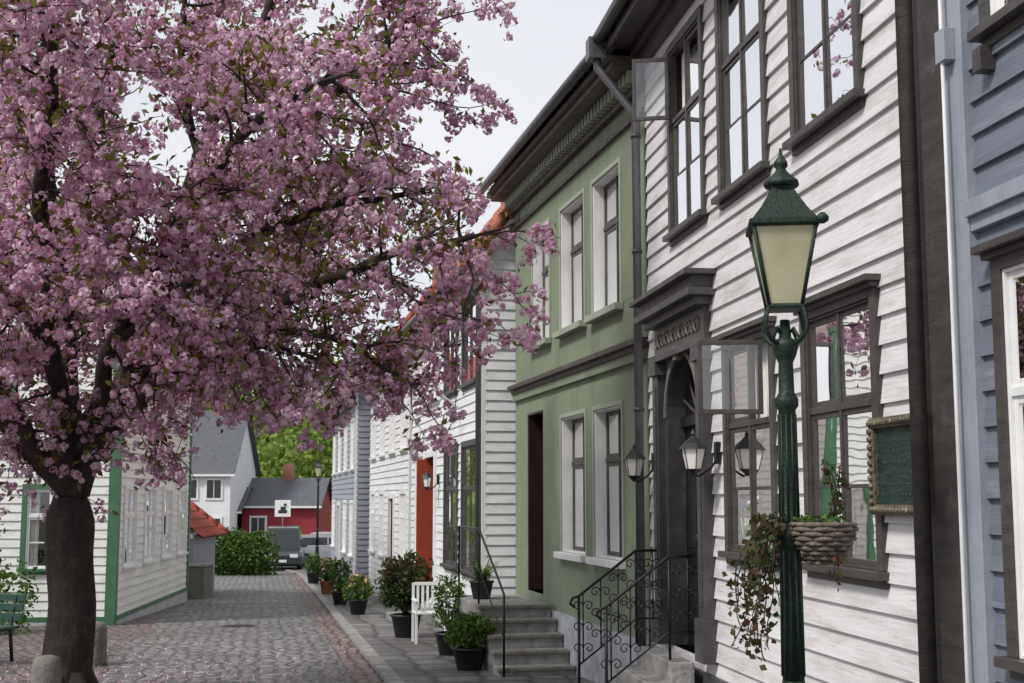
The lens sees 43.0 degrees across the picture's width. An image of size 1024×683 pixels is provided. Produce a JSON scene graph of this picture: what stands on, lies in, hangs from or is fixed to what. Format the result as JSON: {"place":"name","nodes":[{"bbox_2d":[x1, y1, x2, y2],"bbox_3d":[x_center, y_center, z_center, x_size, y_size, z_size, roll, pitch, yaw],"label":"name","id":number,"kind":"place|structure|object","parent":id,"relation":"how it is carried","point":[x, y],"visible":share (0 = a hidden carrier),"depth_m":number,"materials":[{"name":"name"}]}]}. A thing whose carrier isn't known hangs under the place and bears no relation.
{"place":"outdoors","nodes":[
{"label":"outdoors","id":0,"kind":"place"},
{"bbox_2d":[0,586,353,682],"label":"cobbled square","id":1,"kind":"structure","parent":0,"point":[129,631],"depth_m":20.23,"materials":[{"name":"stone"}]},
{"bbox_2d":[0,594,26,661],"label":"park bench","id":2,"kind":"object","parent":1,"relation":"on","point":[14,606],"visible":1,"depth_m":17.22,"materials":[{"name":"green wood"}]},
{"bbox_2d":[30,655,61,682],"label":"stone bollard","id":3,"kind":"object","parent":1,"relation":"on","point":[46,668],"visible":1,"depth_m":11.64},
{"bbox_2d":[2,591,187,625],"bbox_3d":[-12.104,5.875,27.362,9.040,0.750,7.990,1,-7,-4],"label":"foundation","id":4,"kind":"object","parent":1,"relation":"on","point":[180,598],"visible":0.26,"depth_m":27.36,"materials":[{"name":"stone"}]},
{"bbox_2d":[0,179,114,616],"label":"side wall","id":5,"kind":"structure","parent":4,"relation":"on","point":[10,545],"depth_m":23.92,"materials":[{"name":"beige"}]},
{"bbox_2d":[0,350,192,625],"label":"trim","id":6,"kind":"structure","parent":4,"relation":"on","point":[111,617],"depth_m":24.02,"materials":[{"name":"wood"}]},
{"bbox_2d":[117,343,190,614],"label":"walls","id":7,"kind":"structure","parent":4,"relation":"on","point":[140,585],"depth_m":27.05,"materials":[{"name":"beige"}]},
{"bbox_2d":[6,333,191,573],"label":"windows","id":8,"kind":"structure","parent":7,"relation":"attached to","point":[130,528],"depth_m":26.61,"materials":[{"name":"white"}]},
{"bbox_2d":[1,350,55,565],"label":"window interiors","id":9,"kind":"object","parent":8,"relation":"in","point":[37,553],"depth_m":24.06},
{"bbox_2d":[6,333,191,573],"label":"window frames","id":10,"kind":"structure","parent":8,"relation":"in","point":[26,515],"depth_m":26.16,"materials":[{"name":"wood"}]},
{"bbox_2d":[124,393,187,562],"bbox_3d":[-11.130,2.481,27.611,7.059,4.152,7.457,1,-7,-4],"label":"window glass","id":11,"kind":"structure","parent":8,"relation":"in","point":[128,493],"depth_m":27.35,"materials":[{"name":"white"}]},
{"bbox_2d":[93,621,106,666],"bbox_3d":[-5.447,3.918,16.857,0.408,0.560,0.408,0,-7,0],"label":"stone bollard","id":12,"kind":"object","parent":1,"relation":"on","point":[100,652],"visible":0.41,"depth_m":16.75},
{"bbox_2d":[187,562,214,598],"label":"utility cabinet","id":13,"kind":"structure","parent":1,"relation":"on","point":[200,582],"depth_m":32.74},
{"bbox_2d":[214,518,280,575],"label":"hedge","id":14,"kind":"object","parent":1,"relation":"on","point":[238,551],"visible":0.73,"depth_m":49.49,"materials":[{"name":"green plant"}]},
{"bbox_2d":[0,0,560,682],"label":"cherry tree","id":15,"kind":"object","parent":1,"relation":"on","point":[174,306],"visible":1,"depth_m":11.31,"materials":[{"name":"pink plant"}]},
{"bbox_2d":[98,567,352,682],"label":"cobbled road","id":16,"kind":"structure","parent":0,"point":[275,607],"depth_m":20.16,"materials":[{"name":"stone"}]},
{"bbox_2d":[0,606,370,682],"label":"fallen petals","id":17,"kind":"object","parent":16,"relation":"on","point":[166,676],"visible":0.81,"depth_m":16.30,"materials":[{"name":"pink plant"}]},
{"bbox_2d":[221,624,255,626],"bbox_3d":[-4.960,5.150,23.555,0.620,0.012,0.620,0,-8,0],"label":"manhole cover","id":18,"kind":"object","parent":16,"relation":"on","point":[240,625],"visible":1,"depth_m":23.54,"materials":[{"name":"metal"}]},
{"bbox_2d":[262,526,306,568],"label":"parked van","id":19,"kind":"object","parent":16,"relation":"on","point":[291,552],"visible":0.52,"depth_m":55.96,"materials":[{"name":"grey metal"}]},
{"bbox_2d":[276,569,384,682],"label":"brick gutter","id":20,"kind":"object","parent":16,"relation":"on","point":[332,629],"visible":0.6,"depth_m":20.30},
{"bbox_2d":[256,401,333,530],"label":"wooded hill","id":21,"kind":"structure","parent":0,"point":[315,463],"depth_m":108.02,"materials":[{"name":"green plant"}]},
{"bbox_2d":[195,359,362,482],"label":"distant trees","id":22,"kind":"object","parent":21,"relation":"on","point":[276,451],"visible":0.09,"depth_m":98.10,"materials":[{"name":"green plant"}]},
{"bbox_2d":[0,0,612,399],"label":"sky","id":23,"kind":"structure","parent":0,"point":[550,37],"materials":[{"name":"white"}]},
{"bbox_2d":[277,562,594,682],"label":"pavement","id":24,"kind":"structure","parent":0,"point":[407,660],"depth_m":17.62,"materials":[{"name":"stone"}]},
{"bbox_2d":[275,500,290,566],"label":"traffic sign","id":25,"kind":"object","parent":24,"relation":"on","point":[282,508],"visible":0.86,"depth_m":58.96,"materials":[{"name":"metal"}]},
{"bbox_2d":[303,553,321,583],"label":"potted shrub","id":26,"kind":"object","parent":24,"relation":"on","point":[311,576],"visible":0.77,"depth_m":40.80,"materials":[{"name":"green plant"}]},
{"bbox_2d":[302,534,330,565],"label":"parked car","id":27,"kind":"object","parent":24,"relation":"on","point":[309,540],"visible":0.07,"depth_m":61.32,"materials":[{"name":"silver metal"}]},
{"bbox_2d":[314,459,322,563],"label":"street lamp","id":28,"kind":"object","parent":24,"relation":"on","point":[318,467],"visible":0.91,"depth_m":54.55,"materials":[{"name":"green metal"}]},
{"bbox_2d":[311,531,330,533],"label":"parked car","id":29,"kind":"object","parent":24,"relation":"on","point":[325,532],"visible":0.02,"depth_m":66.66,"materials":[{"name":"silver metal"}]},
{"bbox_2d":[314,557,338,593],"bbox_3d":[-4.913,6.198,34.481,0.703,0.976,0.716,-4,-8,27],"label":"potted shrub","id":30,"kind":"object","parent":24,"relation":"on","point":[324,566],"visible":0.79,"depth_m":34.35,"materials":[{"name":"green plant"}]},
{"bbox_2d":[328,556,353,604],"bbox_3d":[-3.869,5.435,29.563,0.631,1.080,0.577,0,-7,0],"label":"potted shrub","id":31,"kind":"object","parent":24,"relation":"on","point":[337,594],"visible":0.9,"depth_m":29.45,"materials":[{"name":"green plant"}]},
{"bbox_2d":[341,573,375,614],"bbox_3d":[-3.086,5.070,26.177,0.717,0.834,0.667,0,-7,0],"label":"potted shrub","id":32,"kind":"object","parent":24,"relation":"on","point":[357,601],"visible":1,"depth_m":26.05,"materials":[{"name":"green plant"}]},
{"bbox_2d":[374,550,435,637],"bbox_3d":[-1.675,4.004,20.659,1.074,1.368,0.978,0,-7,0],"label":"potted shrub","id":33,"kind":"object","parent":24,"relation":"on","point":[404,574],"visible":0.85,"depth_m":20.44,"materials":[{"name":"green plant"}]},
{"bbox_2d":[411,582,446,643],"bbox_3d":[-1.248,4.098,19.642,0.490,0.890,0.460,1,-7,-11],"label":"white garden chair","id":34,"kind":"object","parent":24,"relation":"on","point":[415,607],"visible":0.59,"depth_m":19.82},
{"bbox_2d":[410,272,480,627],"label":"walls","id":35,"kind":"structure","parent":24,"relation":"on","point":[461,430],"depth_m":22.90,"materials":[{"name":"white"}]},
{"bbox_2d":[386,450,437,624],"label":"door","id":36,"kind":"structure","parent":35,"relation":"attached to","point":[426,523],"depth_m":24.86,"materials":[{"name":"wood"}]},
{"bbox_2d":[391,368,458,410],"bbox_3d":[-1.718,0.774,22.372,1.282,0.940,3.439,1,-7,-11],"label":"flagpole","id":37,"kind":"object","parent":35,"relation":"attached to","point":[442,396],"visible":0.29,"depth_m":21.24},
{"bbox_2d":[422,470,438,489],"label":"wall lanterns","id":38,"kind":"object","parent":35,"relation":"attached to","point":[426,477],"depth_m":23.38,"materials":[{"name":"black metal"}]},
{"bbox_2d":[401,266,480,579],"bbox_3d":[-1.478,2.097,23.189,0.395,5.460,8.733,1,-7,-11],"label":"gutter","id":39,"kind":"object","parent":35,"relation":"attached to","point":[413,320],"visible":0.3,"depth_m":19.17,"materials":[{"name":"metal"}]},
{"bbox_2d":[411,288,479,579],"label":"window frames","id":40,"kind":"structure","parent":35,"relation":"attached to","point":[450,565],"depth_m":21.32,"materials":[{"name":"wood"}]},
{"bbox_2d":[418,301,475,567],"bbox_3d":[-1.231,1.794,23.227,0.025,4.132,7.097,1,-7,-12],"label":"window glass","id":41,"kind":"object","parent":40,"relation":"in","point":[466,532],"visible":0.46,"depth_m":20.73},
{"bbox_2d":[481,262,486,571],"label":"trim","id":42,"kind":"structure","parent":35,"relation":"attached to","point":[483,455],"depth_m":19.13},
{"bbox_2d":[431,569,466,655],"bbox_3d":[-0.826,3.696,17.773,0.581,1.154,0.558,0,-7,0],"label":"potted shrub","id":43,"kind":"object","parent":24,"relation":"on","point":[444,648],"visible":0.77,"depth_m":17.69,"materials":[{"name":"green plant"}]},
{"bbox_2d":[442,611,498,670],"bbox_3d":[-0.513,3.648,15.885,0.639,0.708,0.668,-6,-9,39],"label":"potted shrub","id":44,"kind":"object","parent":24,"relation":"on","point":[466,630],"visible":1,"depth_m":15.74,"materials":[{"name":"green plant"}]},
{"bbox_2d":[458,525,504,676],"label":"iron railings","id":45,"kind":"object","parent":24,"relation":"on","point":[491,561],"visible":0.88,"depth_m":16.34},
{"bbox_2d":[455,594,575,676],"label":"entrance steps","id":46,"kind":"structure","parent":24,"relation":"on","point":[533,642],"depth_m":15.83,"materials":[{"name":"stone"}]},
{"bbox_2d":[458,555,507,599],"bbox_3d":[-0.364,3.146,17.398,0.726,0.597,0.704,5,-8,-35],"label":"potted palm lily","id":47,"kind":"object","parent":46,"relation":"on","point":[487,581],"visible":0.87,"depth_m":17.34,"materials":[{"name":"plant"}]},
{"bbox_2d":[485,80,645,594],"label":"side wall","id":48,"kind":"structure","parent":24,"relation":"on","point":[500,460],"depth_m":19.20,"materials":[{"name":"white"}]},
{"bbox_2d":[515,89,652,682],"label":"walls","id":49,"kind":"structure","parent":24,"relation":"on","point":[565,581],"depth_m":15.35,"materials":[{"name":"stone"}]},
{"bbox_2d":[528,410,543,593],"bbox_3d":[0.466,2.181,17.764,0.300,2.440,0.920,1,-7,-12],"label":"door","id":50,"kind":"structure","parent":49,"relation":"attached to","point":[535,511],"depth_m":18.16,"materials":[{"name":"wood"}]},
{"bbox_2d":[487,54,648,401],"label":"cornice","id":51,"kind":"structure","parent":49,"relation":"attached to","point":[589,110],"depth_m":15.54,"materials":[{"name":"wood"}]},
{"bbox_2d":[525,302,625,568],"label":"window sills","id":52,"kind":"structure","parent":49,"relation":"attached to","point":[605,312],"depth_m":15.06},
{"bbox_2d":[533,165,621,560],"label":"window frames","id":53,"kind":"structure","parent":49,"relation":"in","point":[604,458],"depth_m":15.27,"materials":[{"name":"wood"}]},
{"bbox_2d":[544,183,618,551],"bbox_3d":[0.880,0.423,16.035,0.016,4.194,4.014,1,-7,-12],"label":"window glass","id":54,"kind":"object","parent":53,"relation":"in","point":[613,475],"visible":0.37,"depth_m":15.15,"materials":[{"name":"glass"}]},
{"bbox_2d":[531,157,624,558],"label":"window surrounds","id":55,"kind":"object","parent":49,"relation":"attached to","point":[611,166],"visible":0.78,"depth_m":15.19,"materials":[{"name":"wood"}]},
{"bbox_2d":[642,161,651,565],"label":"window interiors","id":56,"kind":"object","parent":49,"relation":"attached to","point":[648,331],"depth_m":14.15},
{"bbox_2d":[615,646,694,682],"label":"entrance steps","id":57,"kind":"structure","parent":24,"relation":"on","point":[654,664],"depth_m":11.16,"materials":[{"name":"stone"}]},
{"bbox_2d":[569,549,697,682],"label":"iron railings","id":58,"kind":"object","parent":57,"relation":"on","point":[617,597],"visible":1,"depth_m":10.87,"materials":[{"name":"metal"}]},
{"bbox_2d":[586,0,937,682],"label":"downpipes","id":59,"kind":"object","parent":24,"relation":"on","point":[925,602],"visible":0.92,"depth_m":6.89,"materials":[{"name":"metal"}]},
{"bbox_2d":[746,148,828,682],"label":"street lamp","id":60,"kind":"object","parent":24,"relation":"on","point":[785,221],"visible":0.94,"depth_m":5.97,"materials":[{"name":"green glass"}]},
{"bbox_2d":[722,459,858,670],"bbox_3d":[1.270,1.007,5.877,0.592,0.947,0.578,0,-7,0],"label":"hanging flower basket","id":61,"kind":"object","parent":60,"relation":"hanging from","point":[819,541],"visible":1,"depth_m":5.85,"materials":[{"name":"wicker"}]},
{"bbox_2d":[966,0,1023,682],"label":"walls","id":62,"kind":"structure","parent":24,"relation":"on","point":[997,97],"depth_m":6.23,"materials":[{"name":"blue"}]},
{"bbox_2d":[934,0,1023,682],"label":"trim","id":63,"kind":"structure","parent":62,"relation":"attached to","point":[970,216],"depth_m":6.38,"materials":[{"name":"wood"}]},
{"bbox_2d":[967,0,1023,681],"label":"window frames","id":64,"kind":"structure","parent":62,"relation":"in","point":[1004,253],"depth_m":6.05,"materials":[{"name":"wood"}]},
{"bbox_2d":[1002,0,1023,467],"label":"window glass","id":65,"kind":"object","parent":64,"relation":"in","point":[1019,294],"visible":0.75,"depth_m":6.02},
{"bbox_3d":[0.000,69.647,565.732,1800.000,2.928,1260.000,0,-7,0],"label":"ground","id":66,"kind":"structure","parent":0,"visible":0},
{"bbox_2d":[0,557,40,634],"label":"garden shrubs","id":67,"kind":"object","parent":66,"relation":"on","point":[4,575],"visible":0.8,"depth_m":22.01,"materials":[{"name":"green plant"}]},
{"bbox_2d":[189,533,214,591],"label":"walls","id":68,"kind":"structure","parent":66,"relation":"on","point":[201,549],"depth_m":34.67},
{"bbox_2d":[190,500,227,538],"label":"roof","id":69,"kind":"structure","parent":68,"relation":"on","point":[203,524],"depth_m":35.53,"materials":[{"name":"red tile"}]},
{"bbox_2d":[191,424,255,555],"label":"walls","id":70,"kind":"structure","parent":66,"relation":"on","point":[234,489],"depth_m":72.09,"materials":[{"name":"white"}]},
{"bbox_2d":[190,478,222,532],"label":"windows","id":71,"kind":"structure","parent":70,"relation":"attached to","point":[213,488],"depth_m":71.46,"materials":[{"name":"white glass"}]},
{"bbox_2d":[192,411,260,475],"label":"roof","id":72,"kind":"structure","parent":70,"relation":"on","point":[218,454],"depth_m":73.31,"materials":[{"name":"tile"}]},
{"bbox_2d":[213,403,225,414],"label":"chimney","id":73,"kind":"object","parent":72,"relation":"on","point":[216,413],"visible":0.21,"depth_m":75.25,"materials":[{"name":"brick"}]},
{"bbox_2d":[236,487,252,534],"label":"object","id":74,"kind":"structure","parent":66,"relation":"on","point":[242,503],"depth_m":74.13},
{"bbox_2d":[241,487,331,547],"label":"walls","id":75,"kind":"structure","parent":66,"relation":"on","point":[304,519],"depth_m":74.35,"materials":[{"name":"red wood"}]},
{"bbox_2d":[249,516,266,536],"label":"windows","id":76,"kind":"structure","parent":75,"relation":"attached to","point":[257,523],"depth_m":74.22,"materials":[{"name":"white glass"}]},
{"bbox_2d":[243,478,331,507],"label":"roof","id":77,"kind":"structure","parent":75,"relation":"on","point":[297,492],"depth_m":75.86,"materials":[{"name":"stone"}]},
{"bbox_2d":[283,463,294,479],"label":"chimney","id":78,"kind":"object","parent":77,"relation":"on","point":[288,471],"visible":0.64,"depth_m":77.34,"materials":[{"name":"brick"}]},
{"bbox_2d":[247,562,404,682],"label":"kerb","id":79,"kind":"structure","parent":66,"relation":"on","point":[382,667],"depth_m":19.93,"materials":[{"name":"stone"}]},
{"bbox_2d":[356,202,507,603],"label":"white wooden townhouse","id":80,"kind":"structure","parent":66,"relation":"on","point":[390,506],"depth_m":31.41,"materials":[{"name":"wood"}]},
{"bbox_2d":[367,493,395,603],"bbox_3d":[-3.155,5.007,30.701,0.950,2.820,1.400,1,-7,-11],"label":"door","id":81,"kind":"structure","parent":80,"relation":"in","point":[374,599],"depth_m":30.54,"materials":[{"name":"wood"}]},
{"bbox_2d":[368,388,408,559],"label":"window frames","id":82,"kind":"structure","parent":80,"relation":"in","point":[392,452],"depth_m":32.58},
{"bbox_2d":[372,402,405,556],"bbox_3d":[-3.068,3.322,32.108,0.014,3.802,7.929,1,-7,-11],"label":"window glass","id":83,"kind":"structure","parent":80,"relation":"in","point":[403,402],"depth_m":31.33,"materials":[{"name":"white"}]},
{"bbox_2d":[391,498,392,555],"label":"window interiors","id":84,"kind":"structure","parent":80,"relation":"in","point":[391,498],"depth_m":32.55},
{"bbox_2d":[518,67,651,603],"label":"back walls","id":85,"kind":"structure","parent":66,"relation":"on","point":[539,591],"depth_m":18.86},
{"bbox_2d":[488,39,629,190],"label":"roof","id":86,"kind":"structure","parent":85,"relation":"on","point":[613,50],"depth_m":15.14,"materials":[{"name":"tile"}]},
{"bbox_2d":[479,43,596,194],"bbox_3d":[0.212,-2.640,16.446,0.120,0.134,6.350,1,-7,-12],"label":"gutter","id":87,"kind":"object","parent":86,"relation":"attached to","point":[578,72],"visible":0.81,"depth_m":15.73,"materials":[{"name":"metal"}]},
{"bbox_2d":[646,1,900,653],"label":"back walls","id":88,"kind":"structure","parent":66,"relation":"on","point":[690,648],"depth_m":12.79,"materials":[{"name":"white"}]},
{"bbox_3d":[5.539,-5.388,10.947,8.531,4.053,6.757,1,-7,-8],"label":"roof","id":89,"kind":"object","parent":88,"relation":"on","visible":0},
{"bbox_2d":[592,0,627,43],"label":"gutter","id":90,"kind":"object","parent":89,"relation":"attached to","point":[609,19],"visible":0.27,"depth_m":12.77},
{"bbox_2d":[644,0,918,682],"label":"walls","id":91,"kind":"structure","parent":66,"relation":"on","point":[846,173],"depth_m":8.42,"materials":[{"name":"white"}]},
{"bbox_2d":[605,0,694,66],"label":"eaves","id":92,"kind":"object","parent":91,"relation":"attached to","point":[641,29],"visible":0.83,"depth_m":12.60,"materials":[{"name":"wood"}]},
{"bbox_2d":[622,429,720,482],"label":"wall lanterns","id":93,"kind":"object","parent":91,"relation":"attached to","point":[693,447],"depth_m":10.56,"materials":[{"name":"black metal"}]},
{"bbox_2d":[629,267,718,664],"bbox_3d":[1.502,1.120,11.623,0.430,3.245,2.040,1,-7,-8],"label":"door portal","id":94,"kind":"object","parent":91,"relation":"attached to","point":[674,314],"depth_m":11.99,"materials":[{"name":"wood"}]},
{"bbox_2d":[680,370,698,646],"bbox_3d":[1.690,1.392,11.607,0.154,2.700,1.080,1,-7,-8],"label":"door","id":95,"kind":"structure","parent":94,"relation":"in","point":[687,421],"depth_m":11.87,"materials":[{"name":"black wood"}]},
{"bbox_2d":[676,47,783,418],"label":"window interiors","id":96,"kind":"object","parent":91,"relation":"attached to","point":[680,82],"depth_m":10.01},
{"bbox_2d":[632,57,668,121],"bbox_3d":[1.309,-2.383,12.291,0.340,0.600,0.040,-1,-7,10],"label":"open upper sash","id":97,"kind":"object","parent":96,"relation":"attached to","point":[649,60],"visible":1,"depth_m":12.27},
{"bbox_2d":[697,340,763,413],"bbox_3d":[1.586,0.258,9.459,0.470,0.540,0.040,0,-7,2],"label":"open transom sash","id":98,"kind":"object","parent":96,"relation":"attached to","point":[730,410],"visible":1,"depth_m":9.44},
{"bbox_2d":[662,0,889,589],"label":"window frames","id":99,"kind":"structure","parent":91,"relation":"in","point":[840,301],"depth_m":9.22,"materials":[{"name":"wood"}]},
{"bbox_2d":[675,0,876,560],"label":"window glass","id":100,"kind":"object","parent":99,"relation":"in","point":[856,350],"visible":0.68,"depth_m":8.75,"materials":[{"name":"glass"}]},
{"bbox_2d":[695,0,965,682],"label":"trim","id":101,"kind":"structure","parent":91,"relation":"attached to","point":[942,442],"depth_m":6.74,"materials":[{"name":"wood"}]},
{"bbox_2d":[866,413,912,515],"bbox_3d":[2.118,0.684,7.169,0.080,0.550,0.650,1,-7,-8],"label":"ornate wall plaque","id":102,"kind":"object","parent":91,"relation":"attached to","point":[889,469],"visible":0.69,"depth_m":7.25,"materials":[{"name":"metal"}]},
{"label":"back walls","id":103,"kind":"object","parent":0,"visible":0},
{"bbox_2d":[407,202,513,325],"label":"roof","id":104,"kind":"structure","parent":103,"relation":"attached to","point":[498,219],"depth_m":19.42,"materials":[{"name":"orange tile"}]},
{"bbox_2d":[467,214,515,278],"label":"verge boards","id":105,"kind":"object","parent":104,"relation":"attached to","point":[510,221],"depth_m":19.49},
{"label":"back walls","id":106,"kind":"object","parent":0,"visible":0},
{"bbox_2d":[355,384,370,583],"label":"side wall","id":107,"kind":"structure","parent":106,"relation":"attached to","point":[363,487],"depth_m":37.00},
{"bbox_2d":[331,243,468,407],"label":"roof","id":108,"kind":"structure","parent":106,"relation":"attached to","point":[410,315],"depth_m":37.67,"materials":[{"name":"red tile"}]},
{"bbox_2d":[432,251,452,284],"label":"chimney","id":109,"kind":"object","parent":108,"relation":"on","point":[434,273],"visible":0.07,"depth_m":43.60,"materials":[{"name":"brick"}]},
{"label":"foundation","id":110,"kind":"object","parent":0,"visible":0},
{"bbox_2d":[331,392,355,581],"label":"walls","id":111,"kind":"structure","parent":110,"relation":"on","point":[343,484],"depth_m":41.79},
{"bbox_2d":[320,502,340,580],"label":"door","id":112,"kind":"structure","parent":111,"relation":"attached to","point":[338,529],"depth_m":43.57,"materials":[{"name":"wood"}]},
{"bbox_2d":[330,417,354,558],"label":"window frames","id":113,"kind":"structure","parent":111,"relation":"attached to","point":[351,521],"depth_m":40.42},
{"bbox_2d":[333,425,352,551],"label":"window glass","id":114,"kind":"object","parent":113,"relation":"in","point":[339,470],"visible":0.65,"depth_m":41.13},
{"bbox_2d":[353,392,358,573],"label":"trim","id":115,"kind":"structure","parent":111,"relation":"attached to","point":[355,488],"depth_m":36.98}
]}

